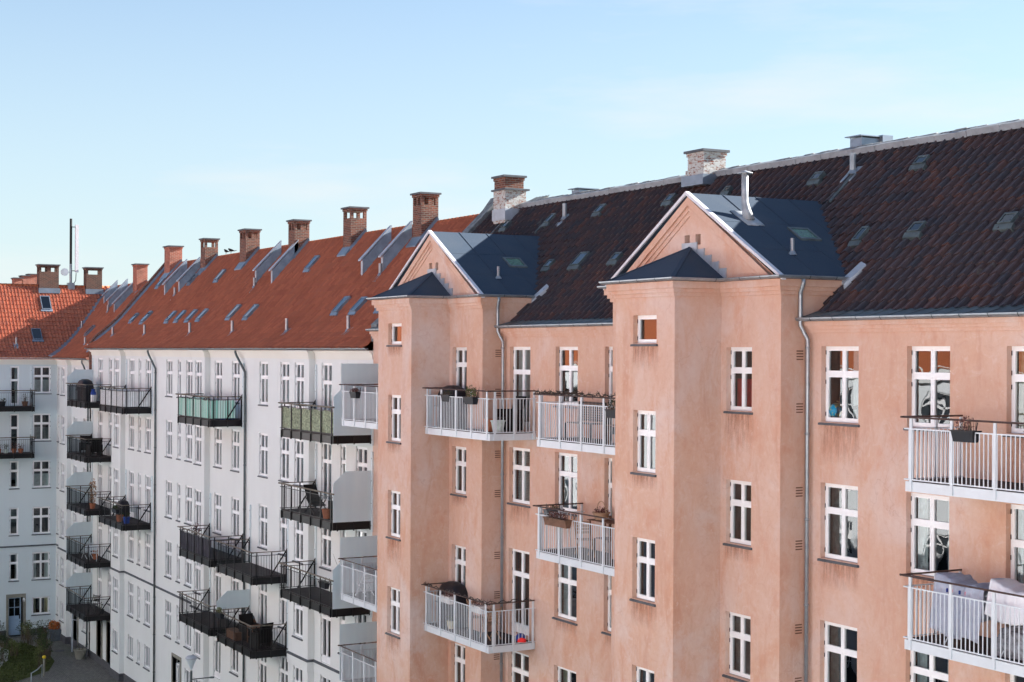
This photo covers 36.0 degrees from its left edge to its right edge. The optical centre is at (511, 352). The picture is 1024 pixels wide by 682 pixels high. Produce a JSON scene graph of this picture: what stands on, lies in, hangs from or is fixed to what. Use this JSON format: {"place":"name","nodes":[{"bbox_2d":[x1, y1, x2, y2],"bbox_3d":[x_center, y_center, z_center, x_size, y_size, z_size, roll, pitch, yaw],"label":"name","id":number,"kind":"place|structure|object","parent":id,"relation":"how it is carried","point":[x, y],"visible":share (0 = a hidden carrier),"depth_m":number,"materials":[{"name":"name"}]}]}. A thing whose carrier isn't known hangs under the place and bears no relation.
{"place":"outdoors","nodes":[
{"label":"outdoors","id":0,"kind":"place"},
{"bbox_2d":[0,638,53,681],"bbox_3d":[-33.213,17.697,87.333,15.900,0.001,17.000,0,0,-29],"label":"bush","id":1,"kind":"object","parent":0,"point":[49,664],"depth_m":89.00,"materials":[{"name":"green plant"}]},
{"bbox_2d":[11,274,88,359],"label":"apartment building","id":2,"kind":"structure","parent":0,"point":[27,279],"depth_m":126.38,"materials":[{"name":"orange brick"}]},
{"bbox_2d":[0,264,109,637],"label":"apartment building","id":3,"kind":"structure","parent":0,"point":[45,315],"depth_m":99.30,"materials":[{"name":"grey paint"}]},
{"bbox_2d":[8,553,18,581],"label":"window","id":4,"kind":"structure","parent":3,"relation":"in","point":[16,554],"depth_m":98.55,"materials":[{"name":"white paint"}]},
{"bbox_2d":[9,508,18,535],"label":"window","id":5,"kind":"structure","parent":3,"relation":"in","point":[13,512],"depth_m":98.60,"materials":[{"name":"white paint"}]},
{"bbox_2d":[10,366,18,404],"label":"window","id":6,"kind":"structure","parent":3,"relation":"in","point":[16,379],"depth_m":98.60,"materials":[{"name":"white paint"}]},
{"bbox_2d":[9,461,19,489],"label":"window","id":7,"kind":"structure","parent":3,"relation":"in","point":[16,462],"depth_m":98.57,"materials":[{"name":"white paint"}]},
{"bbox_2d":[6,593,25,636],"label":"doorway","id":8,"kind":"structure","parent":3,"relation":"in","point":[12,622],"depth_m":98.67,"materials":[{"name":"wood"}]},
{"bbox_2d":[31,551,50,580],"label":"window","id":9,"kind":"structure","parent":3,"relation":"in","point":[46,561],"depth_m":99.30,"materials":[{"name":"white paint"}]},
{"bbox_2d":[31,596,50,615],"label":"window","id":10,"kind":"structure","parent":3,"relation":"in","point":[46,598],"depth_m":99.30,"materials":[{"name":"white paint"}]},
{"bbox_2d":[32,460,50,488],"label":"window","id":11,"kind":"structure","parent":3,"relation":"in","point":[42,480],"depth_m":99.34,"materials":[{"name":"white paint"}]},
{"bbox_2d":[32,506,50,534],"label":"window","id":12,"kind":"structure","parent":3,"relation":"in","point":[40,516],"depth_m":99.27,"materials":[{"name":"white paint"}]},
{"bbox_2d":[33,413,50,441],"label":"window","id":13,"kind":"structure","parent":3,"relation":"in","point":[41,433],"depth_m":99.34,"materials":[{"name":"white paint"}]},
{"bbox_2d":[33,366,51,393],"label":"window","id":14,"kind":"structure","parent":3,"relation":"in","point":[42,386],"depth_m":99.34,"materials":[{"name":"white paint"}]},
{"bbox_2d":[61,219,78,289],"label":"antenna mast","id":15,"kind":"object","parent":3,"relation":"on","point":[70,284],"visible":1,"depth_m":104.34,"materials":[{"name":"white metal"}]},
{"bbox_2d":[0,635,123,681],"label":"ground","id":16,"kind":"structure","parent":0,"point":[67,666],"depth_m":88.41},
{"bbox_2d":[47,619,60,640],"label":"planter","id":17,"kind":"object","parent":16,"relation":"on","point":[56,627],"visible":0.92,"depth_m":97.08,"materials":[{"name":"grey stone"}]},
{"bbox_2d":[36,263,148,655],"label":"apartment building","id":18,"kind":"structure","parent":16,"relation":"on","point":[113,300],"depth_m":97.43,"materials":[{"name":"white paint"}]},
{"bbox_2d":[185,655,213,681],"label":"courtyard lamp","id":19,"kind":"object","parent":16,"relation":"on","point":[191,660],"visible":1,"depth_m":62.54,"materials":[{"name":"metal"}]},
{"bbox_2d":[338,119,1023,681],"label":"apartment building","id":20,"kind":"structure","parent":16,"relation":"on","point":[730,335],"depth_m":36.81,"materials":[{"name":"paint"}]},
{"bbox_2d":[385,587,399,638],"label":"window","id":21,"kind":"structure","parent":20,"relation":"in","point":[396,603],"depth_m":49.89,"materials":[{"name":"white paint"}]},
{"bbox_2d":[385,490,400,542],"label":"window","id":22,"kind":"structure","parent":20,"relation":"in","point":[393,506],"depth_m":49.94,"materials":[{"name":"white paint"}]},
{"bbox_2d":[386,395,400,444],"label":"window","id":23,"kind":"structure","parent":20,"relation":"in","point":[397,411],"depth_m":49.89,"materials":[{"name":"white paint"}]},
{"bbox_2d":[436,385,466,427],"bbox_3d":[-1.832,1.678,48.659,0.657,1.315,1.245,0,0,-29],"label":"covered grill","id":24,"kind":"object","parent":20,"relation":"on","point":[461,393],"visible":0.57,"depth_m":48.23,"materials":[{"name":"black fabric"}]},
{"bbox_2d":[435,581,467,627],"bbox_3d":[-1.805,7.758,48.652,0.658,1.355,1.348,0,0,-29],"label":"covered grill","id":25,"kind":"object","parent":20,"relation":"on","point":[456,587],"visible":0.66,"depth_m":48.19,"materials":[{"name":"black fabric"}]},
{"bbox_2d":[450,446,466,497],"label":"window","id":26,"kind":"structure","parent":20,"relation":"in","point":[462,463],"depth_m":48.96,"materials":[{"name":"white paint"}]},
{"bbox_2d":[454,643,464,681],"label":"window","id":27,"kind":"structure","parent":20,"relation":"in","point":[460,659],"depth_m":49.11,"materials":[{"name":"white paint"}]},
{"bbox_2d":[455,545,465,584],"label":"window","id":28,"kind":"structure","parent":20,"relation":"in","point":[462,562],"depth_m":48.84,"materials":[{"name":"white paint"}]},
{"bbox_2d":[456,347,466,389],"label":"window","id":29,"kind":"structure","parent":20,"relation":"in","point":[463,364],"depth_m":48.90,"materials":[{"name":"white paint"}]},
{"bbox_2d":[463,385,478,404],"bbox_3d":[-1.176,1.227,46.061,0.422,0.574,0.650,0,0,-29],"label":"planter box","id":30,"kind":"object","parent":20,"relation":"attached to","point":[473,400],"visible":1,"depth_m":45.94,"materials":[{"name":"grey plastic"}]},
{"bbox_2d":[480,606,501,640],"bbox_3d":[-0.626,7.934,46.308,0.452,0.968,0.536,0,0,-39],"label":"folding chair","id":31,"kind":"object","parent":20,"relation":"on","point":[497,618],"visible":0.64,"depth_m":46.21,"materials":[{"name":"brown wood"}]},
{"bbox_2d":[497,396,526,430],"bbox_3d":[-0.032,1.790,46.462,0.700,1.000,0.740,0,0,-29],"label":"wicker armchair","id":32,"kind":"object","parent":20,"relation":"on","point":[510,415],"visible":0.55,"depth_m":46.20,"materials":[{"name":"black wicker"}]},
{"bbox_2d":[507,447,529,507],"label":"window","id":33,"kind":"structure","parent":20,"relation":"in","point":[523,467],"depth_m":47.00,"materials":[{"name":"white paint"}]},
{"bbox_2d":[512,549,528,634],"bbox_3d":[0.338,7.112,46.874,0.086,2.500,1.260,0,0,-29],"label":"balcony door","id":34,"kind":"structure","parent":20,"relation":"in","point":[515,573],"depth_m":46.90,"materials":[{"name":"white paint"}]},
{"bbox_2d":[512,651,528,681],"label":"window","id":35,"kind":"structure","parent":20,"relation":"in","point":[522,671],"depth_m":46.88,"materials":[{"name":"white paint"}]},
{"bbox_2d":[513,347,529,430],"bbox_3d":[0.420,1.082,46.902,0.201,2.500,1.260,0,0,-29],"label":"balcony door","id":36,"kind":"structure","parent":20,"relation":"in","point":[523,371],"depth_m":47.02,"materials":[{"name":"white paint"}]},
{"bbox_2d":[543,510,575,528],"bbox_3d":[1.184,4.381,41.548,0.790,0.411,1.180,0,0,-29],"label":"planter box","id":37,"kind":"object","parent":20,"relation":"attached to","point":[556,521],"visible":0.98,"depth_m":41.39,"materials":[{"name":"brown wood"}]},
{"bbox_2d":[552,563,576,625],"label":"window","id":38,"kind":"structure","parent":20,"relation":"in","point":[567,580],"depth_m":44.86,"materials":[{"name":"white paint"}]},
{"bbox_2d":[553,347,577,408],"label":"window","id":39,"kind":"structure","parent":20,"relation":"in","point":[570,368],"depth_m":44.53,"materials":[{"name":"white paint"}]},
{"bbox_2d":[557,666,575,681],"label":"window","id":40,"kind":"structure","parent":20,"relation":"in","point":[567,674],"depth_m":44.94,"materials":[{"name":"white paint"}]},
{"bbox_2d":[558,452,576,516],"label":"window","id":41,"kind":"structure","parent":20,"relation":"in","point":[568,473],"depth_m":44.88,"materials":[{"name":"white paint"}]},
{"bbox_2d":[533,389,614,398],"bbox_3d":[2.269,1.086,41.144,1.466,0.243,4.691,0,0,-29],"label":"garland","id":42,"kind":"object","parent":20,"relation":"on","point":[567,392],"visible":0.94,"depth_m":41.30,"materials":[{"name":"black paint"}]},
{"bbox_2d":[601,575,611,635],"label":"window","id":43,"kind":"structure","parent":20,"relation":"in","point":[609,577],"depth_m":42.63,"materials":[{"name":"white paint"}]},
{"bbox_2d":[608,458,611,525],"bbox_3d":[2.924,4.095,42.188,0.086,2.500,1.210,0,0,-29],"label":"balcony door","id":44,"kind":"structure","parent":20,"relation":"in","point":[610,459],"depth_m":42.63,"materials":[{"name":"white paint"}]},
{"bbox_2d":[609,347,612,407],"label":"window","id":45,"kind":"structure","parent":20,"relation":"in","point":[610,348],"depth_m":42.63,"materials":[{"name":"white paint"}]},
{"bbox_2d":[629,537,655,606],"bbox_3d":[3.177,5.472,37.363,0.250,2.130,1.200,0,0,-29],"label":"window","id":46,"kind":"structure","parent":20,"relation":"in","point":[650,561],"depth_m":37.43,"materials":[{"name":"white paint"}]},
{"bbox_2d":[630,410,656,476],"bbox_3d":[3.193,2.317,37.363,0.250,1.880,1.200,0,0,-29],"label":"window","id":47,"kind":"structure","parent":20,"relation":"in","point":[650,433],"depth_m":37.42,"materials":[{"name":"white paint"}]},
{"bbox_2d":[630,315,657,345],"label":"window","id":48,"kind":"structure","parent":20,"relation":"in","point":[641,317],"depth_m":37.58,"materials":[{"name":"white paint"}]},
{"bbox_2d":[636,666,653,681],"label":"window","id":49,"kind":"structure","parent":20,"relation":"in","point":[646,673],"depth_m":37.73,"materials":[{"name":"white paint"}]},
{"bbox_2d":[722,612,750,681],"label":"window","id":50,"kind":"structure","parent":20,"relation":"in","point":[742,634],"depth_m":36.42,"materials":[{"name":"white paint"}]},
{"bbox_2d":[723,480,751,549],"bbox_3d":[5.271,3.718,36.306,0.250,1.540,1.060,0,0,-29],"label":"window","id":51,"kind":"structure","parent":20,"relation":"in","point":[734,502],"depth_m":36.37,"materials":[{"name":"white paint"}]},
{"bbox_2d":[723,347,752,419],"bbox_3d":[5.335,1.093,36.333,0.365,2.430,1.200,0,0,-29],"label":"window","id":52,"kind":"structure","parent":20,"relation":"in","point":[744,385],"depth_m":36.46,"materials":[{"name":"white paint"}]},
{"bbox_2d":[829,401,841,417],"bbox_3d":[7.151,1.297,34.741,0.338,0.460,0.338,0,0,10],"label":"globe","id":53,"kind":"object","parent":20,"relation":"on","point":[835,409],"visible":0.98,"depth_m":34.62,"materials":[{"name":"blue plastic"}]},
{"bbox_2d":[817,483,858,567],"bbox_3d":[7.214,4.028,34.315,0.365,2.320,1.460,0,0,-29],"label":"window","id":54,"kind":"structure","parent":20,"relation":"in","point":[839,511],"depth_m":34.64,"materials":[{"name":"white paint"}]},
{"bbox_2d":[818,346,859,431],"bbox_3d":[7.228,1.178,34.315,0.365,2.620,1.460,0,0,-29],"label":"window","id":55,"kind":"structure","parent":20,"relation":"in","point":[845,374],"depth_m":34.29,"materials":[{"name":"white paint"}]},
{"bbox_2d":[824,621,856,681],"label":"window","id":56,"kind":"structure","parent":20,"relation":"in","point":[838,648],"depth_m":34.69,"materials":[{"name":"white paint"}]},
{"bbox_2d":[903,346,949,434],"bbox_3d":[8.478,0.909,31.920,0.250,2.070,1.460,0,0,-29],"label":"window","id":57,"kind":"structure","parent":20,"relation":"in","point":[933,375],"depth_m":31.98,"materials":[{"name":"white paint"}]},
{"bbox_2d":[904,493,948,581],"bbox_3d":[8.512,4.035,31.948,0.365,2.320,1.460,0,0,-29],"label":"window","id":58,"kind":"structure","parent":20,"relation":"in","point":[922,521],"depth_m":32.33,"materials":[{"name":"white paint"}]},
{"bbox_2d":[910,650,948,681],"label":"window","id":59,"kind":"structure","parent":20,"relation":"in","point":[921,669],"depth_m":32.32,"materials":[{"name":"white paint"}]},
{"bbox_2d":[949,416,981,442],"bbox_3d":[8.352,1.399,28.933,0.407,0.488,0.580,0,0,-29],"label":"planter box","id":60,"kind":"object","parent":20,"relation":"attached to","point":[963,435],"visible":0.99,"depth_m":28.85,"materials":[{"name":"grey plastic"}]},
{"bbox_2d":[945,591,1020,656],"bbox_3d":[8.802,4.964,29.137,0.858,1.035,1.714,0,0,-29],"label":"drying rack","id":61,"kind":"object","parent":20,"relation":"on","point":[985,593],"visible":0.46,"depth_m":29.02,"materials":[{"name":"white metal"}]},
{"bbox_2d":[929,572,997,643],"bbox_3d":[8.564,4.755,29.466,0.888,1.163,1.306,0,0,-29],"label":"bed sheet","id":62,"kind":"object","parent":61,"relation":"hanging from","point":[960,578],"visible":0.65,"depth_m":29.35,"materials":[{"name":"grey fabric"}]},
{"bbox_2d":[984,578,1023,625],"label":"bed sheet","id":63,"kind":"object","parent":61,"relation":"on","point":[1009,585],"visible":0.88,"depth_m":28.33,"materials":[{"name":"white fabric"}]},
{"bbox_2d":[997,625,1022,660],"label":"wrapped furniture","id":64,"kind":"object","parent":20,"relation":"on","point":[1011,642],"visible":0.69,"depth_m":28.27,"materials":[{"name":"plastic"}]},
{"bbox_2d":[1002,346,1023,444],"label":"window","id":65,"kind":"structure","parent":20,"relation":"in","point":[1016,377],"depth_m":30.05,"materials":[{"name":"white paint"}]},
{"bbox_2d":[1010,504,1023,625],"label":"balcony door","id":66,"kind":"structure","parent":20,"relation":"in","point":[1015,542],"depth_m":30.06,"materials":[{"name":"white paint"}]},
{"bbox_2d":[64,192,478,681],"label":"apartment building","id":67,"kind":"structure","parent":0,"point":[254,343],"depth_m":70.81,"materials":[{"name":"white paint"}]},
{"bbox_2d":[77,379,93,400],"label":"covered grill","id":68,"kind":"object","parent":67,"relation":"on","point":[84,381],"visible":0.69,"depth_m":89.33,"materials":[{"name":"black fabric"}]},
{"bbox_2d":[86,438,102,455],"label":"wicker armchair","id":69,"kind":"object","parent":67,"relation":"on","point":[89,448],"visible":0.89,"depth_m":87.78,"materials":[{"name":"black wicker"}]},
{"bbox_2d":[130,471,133,517],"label":"balcony door","id":70,"kind":"structure","parent":67,"relation":"in","point":[131,484],"depth_m":84.29,"materials":[{"name":"white paint"}]},
{"bbox_2d":[144,417,150,453],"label":"window","id":71,"kind":"structure","parent":67,"relation":"in","point":[147,429],"depth_m":81.58,"materials":[{"name":"white paint"}]},
{"bbox_2d":[164,600,170,639],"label":"window","id":72,"kind":"structure","parent":67,"relation":"in","point":[167,612],"depth_m":78.36,"materials":[{"name":"white paint"}]},
{"bbox_2d":[164,420,171,458],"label":"window","id":73,"kind":"structure","parent":67,"relation":"in","point":[168,433],"depth_m":78.36,"materials":[{"name":"white paint"}]},
{"bbox_2d":[164,480,171,518],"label":"window","id":74,"kind":"structure","parent":67,"relation":"in","point":[169,494],"depth_m":78.59,"materials":[{"name":"white paint"}]},
{"bbox_2d":[184,424,191,462],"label":"window","id":75,"kind":"structure","parent":67,"relation":"in","point":[188,436],"depth_m":75.45,"materials":[{"name":"white paint"}]},
{"bbox_2d":[184,485,191,525],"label":"window","id":76,"kind":"structure","parent":67,"relation":"in","point":[189,498],"depth_m":75.43,"materials":[{"name":"white paint"}]},
{"bbox_2d":[193,425,200,465],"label":"window","id":77,"kind":"structure","parent":67,"relation":"in","point":[197,438],"depth_m":73.39,"materials":[{"name":"white paint"}]},
{"bbox_2d":[193,489,200,530],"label":"window","id":78,"kind":"structure","parent":67,"relation":"in","point":[198,499],"depth_m":73.34,"materials":[{"name":"white paint"}]},
{"bbox_2d":[196,360,201,394],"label":"window","id":79,"kind":"structure","parent":67,"relation":"in","point":[199,374],"depth_m":73.38,"materials":[{"name":"white paint"}]},
{"bbox_2d":[212,493,220,535],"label":"window","id":80,"kind":"structure","parent":67,"relation":"in","point":[218,506],"depth_m":71.59,"materials":[{"name":"white paint"}]},
{"bbox_2d":[214,636,219,678],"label":"balcony door","id":81,"kind":"structure","parent":67,"relation":"in","point":[217,673],"depth_m":71.73,"materials":[{"name":"white paint"}]},
{"bbox_2d":[213,427,221,468],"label":"window","id":82,"kind":"structure","parent":67,"relation":"in","point":[219,440],"depth_m":71.64,"materials":[{"name":"white paint"}]},
{"bbox_2d":[215,567,220,607],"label":"balcony door","id":83,"kind":"structure","parent":67,"relation":"in","point":[216,573],"depth_m":71.87,"materials":[{"name":"white paint"}]},
{"bbox_2d":[216,361,221,400],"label":"balcony door","id":84,"kind":"structure","parent":67,"relation":"in","point":[219,376],"depth_m":71.75,"materials":[{"name":"white paint"}]},
{"bbox_2d":[229,497,238,540],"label":"window","id":85,"kind":"structure","parent":67,"relation":"in","point":[236,511],"depth_m":69.54,"materials":[{"name":"white paint"}]},
{"bbox_2d":[230,429,238,472],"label":"window","id":86,"kind":"structure","parent":67,"relation":"in","point":[236,443],"depth_m":69.56,"materials":[{"name":"white paint"}]},
{"bbox_2d":[233,361,239,403],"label":"window","id":87,"kind":"structure","parent":67,"relation":"in","point":[237,375],"depth_m":69.47,"materials":[{"name":"white paint"}]},
{"bbox_2d":[238,613,259,640],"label":"wicker armchair","id":88,"kind":"object","parent":67,"relation":"on","point":[247,618],"visible":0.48,"depth_m":65.64,"materials":[{"name":"black wicker"}]},
{"bbox_2d":[249,622,273,648],"bbox_3d":[-10.102,11.407,63.703,0.700,1.000,0.740,0,0,41],"label":"wicker armchair","id":89,"kind":"object","parent":67,"relation":"on","point":[267,637],"visible":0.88,"depth_m":63.51,"materials":[{"name":"black wicker"}]},
{"bbox_2d":[257,504,266,550],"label":"window","id":90,"kind":"structure","parent":67,"relation":"in","point":[264,519],"depth_m":66.36,"materials":[{"name":"white paint"}]},
{"bbox_2d":[257,433,267,478],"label":"window","id":91,"kind":"structure","parent":67,"relation":"in","point":[264,448],"depth_m":66.31,"materials":[{"name":"white paint"}]},
{"bbox_2d":[258,362,267,406],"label":"window","id":92,"kind":"structure","parent":67,"relation":"in","point":[265,376],"depth_m":66.32,"materials":[{"name":"white paint"}]},
{"bbox_2d":[259,584,266,623],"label":"balcony door","id":93,"kind":"structure","parent":67,"relation":"in","point":[263,591],"depth_m":66.32,"materials":[{"name":"white paint"}]},
{"bbox_2d":[277,583,286,629],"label":"window","id":94,"kind":"structure","parent":67,"relation":"in","point":[285,600],"depth_m":64.24,"materials":[{"name":"white paint"}]},
{"bbox_2d":[278,517,286,556],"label":"window","id":95,"kind":"structure","parent":67,"relation":"in","point":[282,524],"depth_m":64.28,"materials":[{"name":"white paint"}]},
{"bbox_2d":[278,362,288,407],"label":"window","id":96,"kind":"structure","parent":67,"relation":"in","point":[286,377],"depth_m":64.14,"materials":[{"name":"white paint"}]},
{"bbox_2d":[278,437,288,481],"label":"window","id":97,"kind":"structure","parent":67,"relation":"in","point":[286,452],"depth_m":64.13,"materials":[{"name":"white paint"}]},
{"bbox_2d":[291,603,302,640],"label":"window","id":98,"kind":"structure","parent":67,"relation":"in","point":[297,606],"depth_m":61.98,"materials":[{"name":"white paint"}]},
{"bbox_2d":[292,521,302,564],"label":"window","id":99,"kind":"structure","parent":67,"relation":"in","point":[299,531],"depth_m":61.99,"materials":[{"name":"white paint"}]},
{"bbox_2d":[293,439,303,486],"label":"window","id":100,"kind":"structure","parent":67,"relation":"in","point":[300,455],"depth_m":62.12,"materials":[{"name":"white paint"}]},
{"bbox_2d":[296,362,303,407],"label":"window","id":101,"kind":"structure","parent":67,"relation":"in","point":[301,378],"depth_m":61.97,"materials":[{"name":"white paint"}]},
{"bbox_2d":[303,484,324,513],"bbox_3d":[-7.344,5.483,58.888,0.570,1.022,1.220,0,0,-29],"label":"deck chair","id":102,"kind":"object","parent":67,"relation":"on","point":[314,487],"visible":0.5,"depth_m":59.11,"materials":[{"name":"black paint"}]},
{"bbox_2d":[319,528,330,571],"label":"window","id":103,"kind":"structure","parent":67,"relation":"in","point":[328,537],"depth_m":60.30,"materials":[{"name":"white paint"}]},
{"bbox_2d":[321,613,330,664],"bbox_3d":[-7.031,10.623,60.156,0.086,2.480,1.040,0,0,-29],"label":"balcony door","id":104,"kind":"structure","parent":67,"relation":"in","point":[325,658],"depth_m":60.17,"materials":[{"name":"white paint"}]},
{"bbox_2d":[322,443,330,506],"bbox_3d":[-7.000,4.653,60.156,0.086,2.480,1.040,0,0,-29],"label":"balcony door","id":105,"kind":"structure","parent":67,"relation":"in","point":[328,461],"depth_m":60.15,"materials":[{"name":"white paint"}]},
{"bbox_2d":[323,363,331,411],"bbox_3d":[-6.934,1.644,60.183,0.201,2.480,1.040,0,0,-29],"label":"balcony door","id":106,"kind":"structure","parent":67,"relation":"in","point":[328,381],"depth_m":60.40,"materials":[{"name":"white paint"}]},
{"bbox_2d":[357,446,366,470],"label":"window","id":107,"kind":"structure","parent":67,"relation":"in","point":[362,464],"depth_m":57.29,"materials":[{"name":"white paint"}]},
{"bbox_2d":[0,0,1023,285],"label":"sky","id":108,"kind":"structure","parent":0,"point":[148,126],"materials":[{"name":"blue"}]},
{"bbox_2d":[565,401,606,440],"bbox_3d":[1.969,1.830,42.370,0.523,1.000,1.350,0,0,-29],"label":"chair","id":109,"kind":"object","parent":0,"point":[590,412],"visible":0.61,"depth_m":42.49,"materials":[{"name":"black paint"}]},
{"bbox_2d":[587,519,614,562],"bbox_3d":[2.453,4.853,40.705,0.539,1.020,1.100,0,0,-29],"label":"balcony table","id":110,"kind":"object","parent":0,"point":[607,521],"visible":0.48,"depth_m":40.78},
{"bbox_2d":[592,501,609,519],"bbox_3d":[2.315,4.096,40.913,0.480,0.491,0.480,0,0,-29],"label":"wicker basket","id":111,"kind":"object","parent":110,"relation":"on","point":[604,512],"visible":0.92,"depth_m":40.79,"materials":[{"name":"brown wicker"}]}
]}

